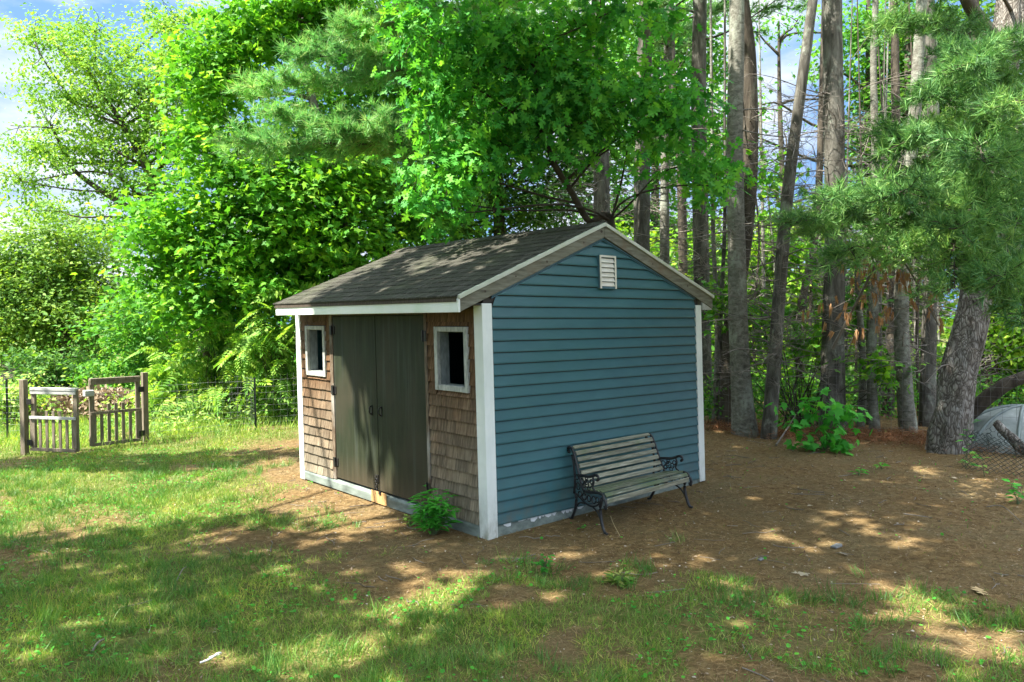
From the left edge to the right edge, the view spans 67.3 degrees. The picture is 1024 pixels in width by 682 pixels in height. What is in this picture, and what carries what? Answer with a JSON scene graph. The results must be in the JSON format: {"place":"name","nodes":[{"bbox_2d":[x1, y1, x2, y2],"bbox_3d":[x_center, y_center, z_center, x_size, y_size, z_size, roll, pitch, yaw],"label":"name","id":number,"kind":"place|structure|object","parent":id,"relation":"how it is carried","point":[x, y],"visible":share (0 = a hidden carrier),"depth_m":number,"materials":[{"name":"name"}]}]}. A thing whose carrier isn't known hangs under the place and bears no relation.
{"place":"outdoors","nodes":[
{"label":"outdoors","id":0,"kind":"place"},
{"bbox_2d":[0,326,1023,681],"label":"ground","id":1,"kind":"structure","parent":0,"point":[782,580],"depth_m":6.04,"materials":[{"name":"soil"}]},
{"bbox_2d":[1,379,19,438],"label":"wire fence","id":2,"kind":"object","parent":1,"relation":"on","point":[7,415],"visible":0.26,"depth_m":13.49,"materials":[{"name":"grey metal"}]},
{"bbox_2d":[0,367,72,424],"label":"leafy bush","id":3,"kind":"object","parent":1,"relation":"on","point":[15,407],"visible":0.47,"depth_m":15.41,"materials":[{"name":"green plant"}]},
{"bbox_2d":[0,356,84,385],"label":"leafy bush","id":4,"kind":"object","parent":1,"relation":"on","point":[3,375],"visible":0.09,"depth_m":21.44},
{"bbox_2d":[19,379,79,455],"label":"garden gate","id":5,"kind":"structure","parent":1,"relation":"on","point":[25,417],"depth_m":11.80,"materials":[{"name":"brown wood"}]},
{"bbox_2d":[0,339,115,399],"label":"leafy bush","id":6,"kind":"object","parent":1,"relation":"on","point":[52,372],"visible":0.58,"depth_m":19.69,"materials":[{"name":"green plant"}]},
{"bbox_2d":[2,384,140,422],"bbox_3d":[-9.021,1.326,16.653,3.362,0.837,2.874,-1,2,-15],"label":"leaf pile","id":7,"kind":"object","parent":1,"relation":"on","point":[100,392],"visible":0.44,"depth_m":16.21,"materials":[{"name":"plant"}]},
{"bbox_2d":[0,182,155,376],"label":"round tree","id":8,"kind":"object","parent":1,"relation":"on","point":[39,286],"visible":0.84,"depth_m":22.07,"materials":[{"name":"green plant"}]},
{"bbox_2d":[83,372,148,446],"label":"garden gate","id":9,"kind":"structure","parent":1,"relation":"on","point":[141,409],"depth_m":12.37,"materials":[{"name":"brown wood"}]},
{"bbox_2d":[58,332,181,389],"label":"leafy bush","id":10,"kind":"object","parent":1,"relation":"on","point":[113,370],"visible":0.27,"depth_m":18.44,"materials":[{"name":"green plant"}]},
{"bbox_2d":[81,288,193,374],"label":"leafy bush","id":11,"kind":"object","parent":1,"relation":"on","point":[170,340],"visible":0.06,"depth_m":19.64,"materials":[{"name":"green plant"}]},
{"bbox_2d":[0,0,285,358],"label":"slender tree","id":12,"kind":"object","parent":1,"relation":"on","point":[137,138],"visible":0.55,"depth_m":18.64,"materials":[{"name":"green plant"}]},
{"bbox_2d":[0,369,296,442],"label":"tall weeds","id":13,"kind":"object","parent":1,"relation":"on","point":[132,406],"visible":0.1,"depth_m":14.58,"materials":[{"name":"green plant"}]},
{"bbox_2d":[0,397,298,452],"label":"tall grass","id":14,"kind":"structure","parent":1,"relation":"on","point":[86,421],"depth_m":13.62,"materials":[{"name":"green plant"}]},
{"bbox_2d":[111,336,212,417],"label":"ferny shrub","id":15,"kind":"object","parent":1,"relation":"on","point":[155,370],"visible":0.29,"depth_m":16.03,"materials":[{"name":"green plant"}]},
{"bbox_2d":[32,253,295,372],"bbox_3d":[-7.864,-0.249,18.209,6.665,3.712,3.837,0,2,14],"label":"leafy bush","id":16,"kind":"object","parent":1,"relation":"on","point":[141,331],"visible":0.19,"depth_m":17.81,"materials":[{"name":"green plant"}]},
{"bbox_2d":[133,358,259,423],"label":"ferny shrub","id":17,"kind":"object","parent":1,"relation":"on","point":[209,393],"visible":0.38,"depth_m":15.07,"materials":[{"name":"green plant"}]},
{"bbox_2d":[200,652,221,662],"bbox_3d":[-1.761,1.853,4.516,0.053,0.040,0.141,1,2,38],"label":"plastic scrap","id":18,"kind":"object","parent":1,"relation":"on","point":[214,655],"visible":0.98,"depth_m":4.50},
{"bbox_2d":[191,355,253,427],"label":"shrub","id":19,"kind":"object","parent":1,"relation":"on","point":[250,401],"visible":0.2,"depth_m":14.18,"materials":[{"name":"green plant"}]},
{"bbox_2d":[148,373,298,438],"bbox_3d":[-3.560,1.096,14.066,5.662,1.160,0.161,-1,2,-27],"label":"wire fence","id":20,"kind":"object","parent":1,"relation":"on","point":[255,413],"visible":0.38,"depth_m":13.52,"materials":[{"name":"grey metal"}]},
{"bbox_2d":[159,321,292,416],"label":"ferny shrub","id":21,"kind":"object","parent":1,"relation":"on","point":[214,344],"visible":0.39,"depth_m":15.48,"materials":[{"name":"green plant"}]},
{"bbox_2d":[70,0,441,354],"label":"maple tree","id":22,"kind":"object","parent":1,"relation":"on","point":[293,244],"visible":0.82,"depth_m":15.03,"materials":[{"name":"green plant"}]},
{"bbox_2d":[222,363,297,424],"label":"leafy bush","id":23,"kind":"object","parent":1,"relation":"on","point":[263,405],"visible":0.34,"depth_m":14.74,"materials":[{"name":"green plant"}]},
{"bbox_2d":[205,272,318,422],"bbox_3d":[-4.757,0.345,14.993,2.461,3.407,2.559,-2,2,-41],"label":"ferny shrub","id":24,"kind":"object","parent":1,"relation":"on","point":[276,344],"visible":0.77,"depth_m":14.62,"materials":[{"name":"green plant"}]},
{"bbox_2d":[209,0,543,336],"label":"maple tree","id":25,"kind":"object","parent":1,"relation":"on","point":[414,229],"visible":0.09,"depth_m":17.53,"materials":[{"name":"green plant"}]},
{"bbox_2d":[403,512,416,525],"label":"weed plant","id":26,"kind":"object","parent":1,"relation":"on","point":[409,522],"visible":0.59,"depth_m":7.26,"materials":[{"name":"green plant"}]},
{"bbox_2d":[407,485,462,534],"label":"weed plant","id":27,"kind":"object","parent":1,"relation":"on","point":[433,520],"visible":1,"depth_m":6.88,"materials":[{"name":"green plant"}]},
{"bbox_2d":[202,0,670,262],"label":"pine tree","id":28,"kind":"object","parent":1,"relation":"on","point":[345,130],"visible":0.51,"depth_m":11.41,"materials":[{"name":"green plant"}]},
{"bbox_2d":[273,221,713,539],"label":"garden shed","id":29,"kind":"structure","parent":1,"relation":"on","point":[488,380],"depth_m":7.66,"materials":[{"name":"blue wood"}]},
{"bbox_2d":[305,326,326,376],"bbox_3d":[-2.276,0.116,9.114,0.139,0.592,0.509,-2,2,-41],"label":"window frame","id":30,"kind":"structure","parent":29,"relation":"in","point":[311,349],"depth_m":9.23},
{"bbox_2d":[329,316,379,490],"bbox_3d":[-1.734,0.646,8.443,0.085,1.836,1.020,-2,2,-41],"label":"door","id":31,"kind":"structure","parent":29,"relation":"in","point":[354,337],"depth_m":8.40,"materials":[{"name":"green paint"}]},
{"bbox_2d":[375,315,430,503],"bbox_3d":[-1.101,0.663,7.713,0.083,1.836,0.993,-2,2,-41],"label":"door","id":32,"kind":"structure","parent":29,"relation":"in","point":[400,360],"depth_m":7.71,"materials":[{"name":"green paint"}]},
{"bbox_2d":[433,327,469,392],"bbox_3d":[-0.514,0.164,7.079,0.139,0.592,0.524,-2,2,-41],"label":"window frame","id":33,"kind":"structure","parent":29,"relation":"in","point":[441,334],"depth_m":7.19,"materials":[{"name":"wood"}]},
{"bbox_2d":[0,227,1017,375],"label":"woods","id":34,"kind":"object","parent":1,"relation":"on","point":[116,355],"visible":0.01,"depth_m":30.49,"materials":[{"name":"plant"}]},
{"bbox_2d":[0,393,1023,681],"bbox_3d":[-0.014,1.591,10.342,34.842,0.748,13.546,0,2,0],"label":"lawn grass","id":35,"kind":"structure","parent":1,"relation":"on","point":[212,491],"depth_m":5.18,"materials":[{"name":"plant"}]},
{"bbox_2d":[0,416,1023,681],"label":"pine straw","id":36,"kind":"object","parent":1,"relation":"on","point":[720,556],"visible":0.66,"depth_m":6.25,"materials":[{"name":"plant"}]},
{"bbox_2d":[0,433,1023,681],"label":"lawn clover","id":37,"kind":"object","parent":1,"relation":"on","point":[788,645],"visible":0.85,"depth_m":5.14,"materials":[{"name":"green plant"}]},
{"bbox_2d":[0,433,1023,681],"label":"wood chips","id":38,"kind":"object","parent":1,"relation":"on","point":[666,553],"visible":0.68,"depth_m":6.50,"materials":[{"name":"wood"}]},
{"bbox_2d":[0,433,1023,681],"bbox_3d":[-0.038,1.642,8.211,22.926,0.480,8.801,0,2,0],"label":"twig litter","id":39,"kind":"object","parent":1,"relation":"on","point":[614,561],"visible":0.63,"depth_m":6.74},
{"bbox_2d":[386,0,657,244],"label":"tall tree","id":40,"kind":"object","parent":1,"relation":"on","point":[517,219],"visible":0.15,"depth_m":20.47,"materials":[{"name":"green plant"}]},
{"bbox_2d":[534,553,556,574],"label":"weed plant","id":41,"kind":"object","parent":1,"relation":"on","point":[543,569],"visible":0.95,"depth_m":5.78,"materials":[{"name":"green plant"}]},
{"bbox_2d":[337,0,774,244],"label":"oak tree","id":42,"kind":"object","parent":1,"relation":"on","point":[553,107],"visible":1,"depth_m":8.55,"materials":[{"name":"green plant"}]},
{"bbox_2d":[600,569,637,587],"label":"weed plant","id":43,"kind":"object","parent":1,"relation":"on","point":[617,578],"visible":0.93,"depth_m":5.49,"materials":[{"name":"green plant"}]},
{"bbox_2d":[567,433,692,535],"bbox_3d":[1.110,1.334,7.447,1.311,0.729,0.659,-2,2,-41],"label":"garden bench","id":44,"kind":"object","parent":1,"relation":"on","point":[619,485],"visible":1,"depth_m":7.42,"materials":[{"name":"wood"}]},
{"bbox_2d":[566,0,728,257],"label":"tall tree","id":45,"kind":"object","parent":1,"relation":"on","point":[628,49],"visible":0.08,"depth_m":23.52,"materials":[{"name":"green plant"}]},
{"bbox_2d":[543,0,769,364],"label":"pine tree","id":46,"kind":"object","parent":1,"relation":"on","point":[641,219],"visible":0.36,"depth_m":14.10,"materials":[{"name":"green plant"}]},
{"bbox_2d":[567,0,752,377],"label":"pine tree","id":47,"kind":"object","parent":1,"relation":"on","point":[717,9],"visible":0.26,"depth_m":14.73,"materials":[{"name":"brown plant"}]},
{"bbox_2d":[614,217,748,354],"bbox_3d":[3.347,-0.954,18.298,3.754,4.396,3.971,-2,2,-41],"label":"understory bush","id":48,"kind":"object","parent":1,"relation":"on","point":[653,250],"visible":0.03,"depth_m":17.79,"materials":[{"name":"green plant"}]},
{"bbox_2d":[652,39,727,276],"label":"pine tree","id":49,"kind":"object","parent":1,"relation":"on","point":[684,219],"visible":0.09,"depth_m":16.92,"materials":[{"name":"brown plant"}]},
{"bbox_2d":[637,0,802,414],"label":"pine tree","id":50,"kind":"object","parent":1,"relation":"on","point":[699,11],"visible":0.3,"depth_m":14.37,"materials":[{"name":"brown plant"}]},
{"bbox_2d":[671,209,770,390],"bbox_3d":[4.668,-0.970,17.704,2.702,4.409,3.383,0,2,3],"label":"understory bush","id":51,"kind":"object","parent":1,"relation":"on","point":[719,253],"visible":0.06,"depth_m":17.53,"materials":[{"name":"green plant"}]},
{"bbox_2d":[666,0,795,424],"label":"young tree","id":52,"kind":"object","parent":1,"relation":"on","point":[718,338],"visible":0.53,"depth_m":13.01,"materials":[{"name":"brown plant"}]},
{"bbox_2d":[674,0,792,390],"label":"young tree","id":53,"kind":"object","parent":1,"relation":"on","point":[722,277],"visible":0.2,"depth_m":13.10,"materials":[{"name":"brown wood"}]},
{"bbox_2d":[624,0,847,436],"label":"pine tree","id":54,"kind":"object","parent":1,"relation":"on","point":[743,418],"visible":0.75,"depth_m":11.88,"materials":[{"name":"brown plant"}]},
{"bbox_2d":[641,0,837,425],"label":"pine tree","id":55,"kind":"object","parent":1,"relation":"on","point":[750,99],"visible":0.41,"depth_m":12.77,"materials":[{"name":"brown plant"}]},
{"bbox_2d":[709,14,798,392],"bbox_3d":[5.072,-3.097,16.347,2.293,8.962,2.236,0,2,3],"label":"young tree","id":56,"kind":"object","parent":1,"relation":"on","point":[757,269],"visible":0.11,"depth_m":16.27,"materials":[{"name":"brown plant"}]},
{"bbox_2d":[719,114,807,331],"bbox_3d":[6.072,-3.765,17.835,2.416,10.155,2.483,-1,2,-12],"label":"young tree","id":57,"kind":"object","parent":1,"relation":"on","point":[770,218],"visible":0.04,"depth_m":17.68,"materials":[{"name":"plant"}]},
{"bbox_2d":[724,1,812,387],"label":"young tree","id":58,"kind":"object","parent":1,"relation":"on","point":[762,230],"visible":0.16,"depth_m":16.79,"materials":[{"name":"brown plant"}]},
{"bbox_2d":[720,195,821,248],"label":"understory bush","id":59,"kind":"object","parent":1,"relation":"on","point":[775,233],"visible":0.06,"depth_m":19.64,"materials":[{"name":"green plant"}]},
{"bbox_2d":[692,0,860,439],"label":"pine tree","id":60,"kind":"object","parent":1,"relation":"on","point":[773,373],"visible":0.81,"depth_m":11.63,"materials":[{"name":"brown plant"}]},
{"bbox_2d":[747,215,816,400],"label":"understory bush","id":61,"kind":"object","parent":1,"relation":"on","point":[771,275],"visible":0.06,"depth_m":18.04,"materials":[{"name":"green plant"}]},
{"bbox_2d":[775,411,797,445],"bbox_3d":[4.205,1.312,11.744,0.036,0.252,2.246,1,2,27],"label":"fallen stick","id":62,"kind":"object","parent":1,"relation":"on","point":[778,441],"visible":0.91,"depth_m":11.35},
{"bbox_2d":[757,176,823,338],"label":"young tree","id":63,"kind":"object","parent":1,"relation":"on","point":[810,295],"visible":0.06,"depth_m":17.12,"materials":[{"name":"brown plant"}]},
{"bbox_2d":[713,0,887,265],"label":"tall tree","id":64,"kind":"object","parent":1,"relation":"on","point":[781,38],"visible":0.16,"depth_m":22.96,"materials":[{"name":"green plant"}]},
{"bbox_2d":[679,132,928,427],"bbox_3d":[4.518,-1.162,12.463,3.470,5.352,3.511,-2,2,-41],"label":"understory tree","id":65,"kind":"object","parent":1,"relation":"on","point":[886,377],"visible":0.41,"depth_m":12.67,"materials":[{"name":"plant"}]},
{"bbox_2d":[793,379,816,415],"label":"maple sapling","id":66,"kind":"object","parent":1,"relation":"on","point":[814,395],"visible":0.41,"depth_m":12.68,"materials":[{"name":"green plant"}]},
{"bbox_2d":[751,228,865,401],"bbox_3d":[6.498,-0.560,17.075,2.719,4.854,4.670,0,2,15],"label":"understory bush","id":67,"kind":"object","parent":1,"relation":"on","point":[808,347],"visible":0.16,"depth_m":17.27,"materials":[{"name":"green plant"}]},
{"bbox_2d":[761,9,867,395],"bbox_3d":[6.181,-3.616,15.457,2.484,10.040,2.285,-1,2,-12],"label":"young tree","id":68,"kind":"object","parent":1,"relation":"on","point":[820,145],"visible":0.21,"depth_m":15.45,"materials":[{"name":"brown plant"}]},
{"bbox_2d":[765,387,872,455],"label":"maple sapling","id":69,"kind":"object","parent":1,"relation":"on","point":[846,413],"visible":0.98,"depth_m":10.40,"materials":[{"name":"green plant"}]},
{"bbox_2d":[788,153,850,356],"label":"young tree","id":70,"kind":"object","parent":1,"relation":"on","point":[819,244],"visible":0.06,"depth_m":17.59,"materials":[{"name":"brown plant"}]},
{"bbox_2d":[716,0,927,429],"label":"pine tree","id":71,"kind":"object","parent":1,"relation":"on","point":[832,42],"visible":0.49,"depth_m":12.17,"materials":[{"name":"brown plant"}]},
{"bbox_2d":[790,0,854,386],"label":"young tree","id":72,"kind":"object","parent":1,"relation":"on","point":[847,177],"visible":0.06,"depth_m":16.00,"materials":[{"name":"brown wood"}]},
{"bbox_2d":[689,0,964,212],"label":"tall tree","id":73,"kind":"object","parent":1,"relation":"on","point":[864,62],"visible":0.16,"depth_m":18.89,"materials":[{"name":"green plant"}]},
{"bbox_2d":[702,359,1023,435],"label":"wire fence","id":74,"kind":"object","parent":1,"relation":"on","point":[891,392],"visible":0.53,"depth_m":11.44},
{"bbox_2d":[703,357,1023,424],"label":"undergrowth","id":75,"kind":"object","parent":1,"relation":"on","point":[756,394],"visible":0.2,"depth_m":13.49,"materials":[{"name":"green plant"}]},
{"bbox_2d":[704,416,1022,465],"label":"needle duff","id":76,"kind":"object","parent":1,"relation":"on","point":[875,434],"visible":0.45,"depth_m":11.47,"materials":[{"name":"plant"}]},
{"bbox_2d":[789,0,938,424],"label":"young tree","id":77,"kind":"object","parent":1,"relation":"on","point":[867,332],"visible":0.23,"depth_m":12.60,"materials":[{"name":"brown plant"}]},
{"bbox_2d":[812,230,921,403],"bbox_3d":[7.732,-0.103,17.060,2.589,4.810,5.143,1,2,26],"label":"understory bush","id":78,"kind":"object","parent":1,"relation":"on","point":[847,368],"visible":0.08,"depth_m":17.18,"materials":[{"name":"green plant"}]},
{"bbox_2d":[821,0,915,409],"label":"young tree","id":79,"kind":"object","parent":1,"relation":"on","point":[855,377],"visible":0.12,"depth_m":14.63,"materials":[{"name":"brown plant"}]},
{"bbox_2d":[828,232,912,427],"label":"young tree","id":80,"kind":"object","parent":1,"relation":"on","point":[860,322],"visible":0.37,"depth_m":12.36,"materials":[{"name":"brown plant"}]},
{"bbox_2d":[810,0,940,432],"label":"tree","id":81,"kind":"object","parent":1,"relation":"on","point":[873,408],"visible":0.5,"depth_m":11.95,"materials":[{"name":"brown plant"}]},
{"bbox_2d":[848,0,915,359],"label":"young tree","id":82,"kind":"object","parent":1,"relation":"on","point":[884,121],"visible":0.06,"depth_m":16.21,"materials":[{"name":"brown plant"}]},
{"bbox_2d":[865,160,916,376],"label":"young tree","id":83,"kind":"object","parent":1,"relation":"on","point":[914,311],"visible":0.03,"depth_m":15.94,"materials":[{"name":"plant"}]},
{"bbox_2d":[845,164,942,379],"bbox_3d":[7.697,-3.083,15.185,2.502,8.884,2.056,-2,2,-41],"label":"young tree","id":84,"kind":"object","parent":1,"relation":"on","point":[883,342],"visible":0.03,"depth_m":15.07,"materials":[{"name":"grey plant"}]},
{"bbox_2d":[765,0,1023,454],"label":"pine tree","id":85,"kind":"object","parent":1,"relation":"on","point":[968,182],"visible":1,"depth_m":7.23,"materials":[{"name":"green plant"}]},
{"bbox_2d":[802,240,960,348],"bbox_3d":[4.157,-0.571,8.727,1.584,1.355,0.986,1,2,37],"label":"dead branch","id":86,"kind":"object","parent":85,"relation":"attached to","point":[862,296],"visible":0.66,"depth_m":8.72,"materials":[{"name":"brown plant"}]},
{"bbox_2d":[850,37,945,360],"bbox_3d":[7.940,-3.700,15.920,2.580,11.361,1.883,-2,2,-41],"label":"young tree","id":87,"kind":"object","parent":1,"relation":"on","point":[886,162],"visible":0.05,"depth_m":16.13,"materials":[{"name":"brown plant"}]},
{"bbox_2d":[845,0,951,410],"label":"young tree","id":88,"kind":"object","parent":1,"relation":"on","point":[880,308],"visible":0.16,"depth_m":14.12,"materials":[{"name":"brown wood"}]},
{"bbox_2d":[846,0,954,416],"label":"young tree","id":89,"kind":"object","parent":1,"relation":"on","point":[895,56],"visible":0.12,"depth_m":13.54,"materials":[{"name":"brown plant"}]},
{"bbox_2d":[825,0,977,432],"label":"pine tree","id":90,"kind":"object","parent":1,"relation":"on","point":[901,319],"visible":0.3,"depth_m":11.82,"materials":[{"name":"brown plant"}]},
{"bbox_2d":[862,3,954,414],"bbox_3d":[7.245,-3.343,13.556,2.095,9.560,3.000,1,2,28],"label":"young tree","id":91,"kind":"object","parent":1,"relation":"on","point":[917,328],"visible":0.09,"depth_m":13.53,"materials":[{"name":"brown plant"}]},
{"bbox_2d":[864,255,959,399],"bbox_3d":[8.505,-0.017,17.096,3.192,3.992,5.283,1,2,35],"label":"understory bush","id":92,"kind":"object","parent":1,"relation":"on","point":[948,322],"visible":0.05,"depth_m":17.34,"materials":[{"name":"green plant"}]},
{"bbox_2d":[847,0,997,426],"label":"pine tree","id":93,"kind":"object","parent":1,"relation":"on","point":[928,406],"visible":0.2,"depth_m":12.21,"materials":[{"name":"brown plant"}]},
{"bbox_2d":[843,0,1023,360],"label":"tall tree","id":94,"kind":"object","parent":1,"relation":"on","point":[905,44],"visible":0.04,"depth_m":17.92,"materials":[{"name":"green plant"}]},
{"bbox_2d":[909,13,958,376],"bbox_3d":[8.710,-3.951,15.791,1.888,10.570,2.532,-2,2,-41],"label":"young tree","id":95,"kind":"object","parent":1,"relation":"on","point":[938,336],"visible":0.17,"depth_m":15.82,"materials":[{"name":"brown plant"}]},
{"bbox_2d":[956,419,979,457],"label":"vine sprig","id":96,"kind":"object","parent":1,"relation":"on","point":[968,438],"visible":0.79,"depth_m":9.70,"materials":[{"name":"green plant"}]},
{"bbox_2d":[914,0,1023,407],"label":"pine tree","id":97,"kind":"object","parent":1,"relation":"on","point":[988,380],"visible":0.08,"depth_m":14.37,"materials":[{"name":"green plant"}]},
{"bbox_2d":[960,449,983,467],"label":"seedling","id":98,"kind":"object","parent":1,"relation":"on","point":[969,461],"visible":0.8,"depth_m":9.15,"materials":[{"name":"green plant"}]},
{"bbox_2d":[969,452,989,475],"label":"seedling","id":99,"kind":"object","parent":1,"relation":"on","point":[983,463],"visible":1,"depth_m":8.66,"materials":[{"name":"green plant"}]},
{"bbox_2d":[972,586,987,594],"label":"fallen leaf","id":100,"kind":"object","parent":1,"relation":"on","point":[978,590],"visible":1,"depth_m":5.20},
{"bbox_2d":[937,293,1023,403],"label":"understory bush","id":101,"kind":"object","parent":1,"relation":"on","point":[1005,335],"visible":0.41,"depth_m":13.94,"materials":[{"name":"green plant"}]},
{"bbox_2d":[960,427,1023,476],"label":"chain link fence","id":102,"kind":"object","parent":1,"relation":"on","point":[994,445],"visible":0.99,"depth_m":8.84,"materials":[{"name":"metal"}]},
{"bbox_2d":[973,404,1023,454],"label":"dome cover","id":103,"kind":"object","parent":1,"relation":"on","point":[988,420],"visible":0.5,"depth_m":10.30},
{"bbox_2d":[974,371,1023,418],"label":"fallen limb","id":104,"kind":"object","parent":103,"relation":"on","point":[981,404],"visible":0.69,"depth_m":10.36,"materials":[{"name":"wood"}]},
{"bbox_2d":[993,420,1023,455],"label":"broken log","id":105,"kind":"object","parent":1,"relation":"on","point":[1000,426],"visible":0.86,"depth_m":9.77,"materials":[{"name":"grey wood"}]},
{"bbox_2d":[1002,479,1023,503],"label":"seedling","id":106,"kind":"object","parent":1,"relation":"on","point":[1013,490],"visible":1,"depth_m":7.52,"materials":[{"name":"green plant"}]},
{"bbox_2d":[0,0,1023,325],"label":"sky","id":107,"kind":"structure","parent":0,"point":[10,114],"materials":[{"name":"white"}]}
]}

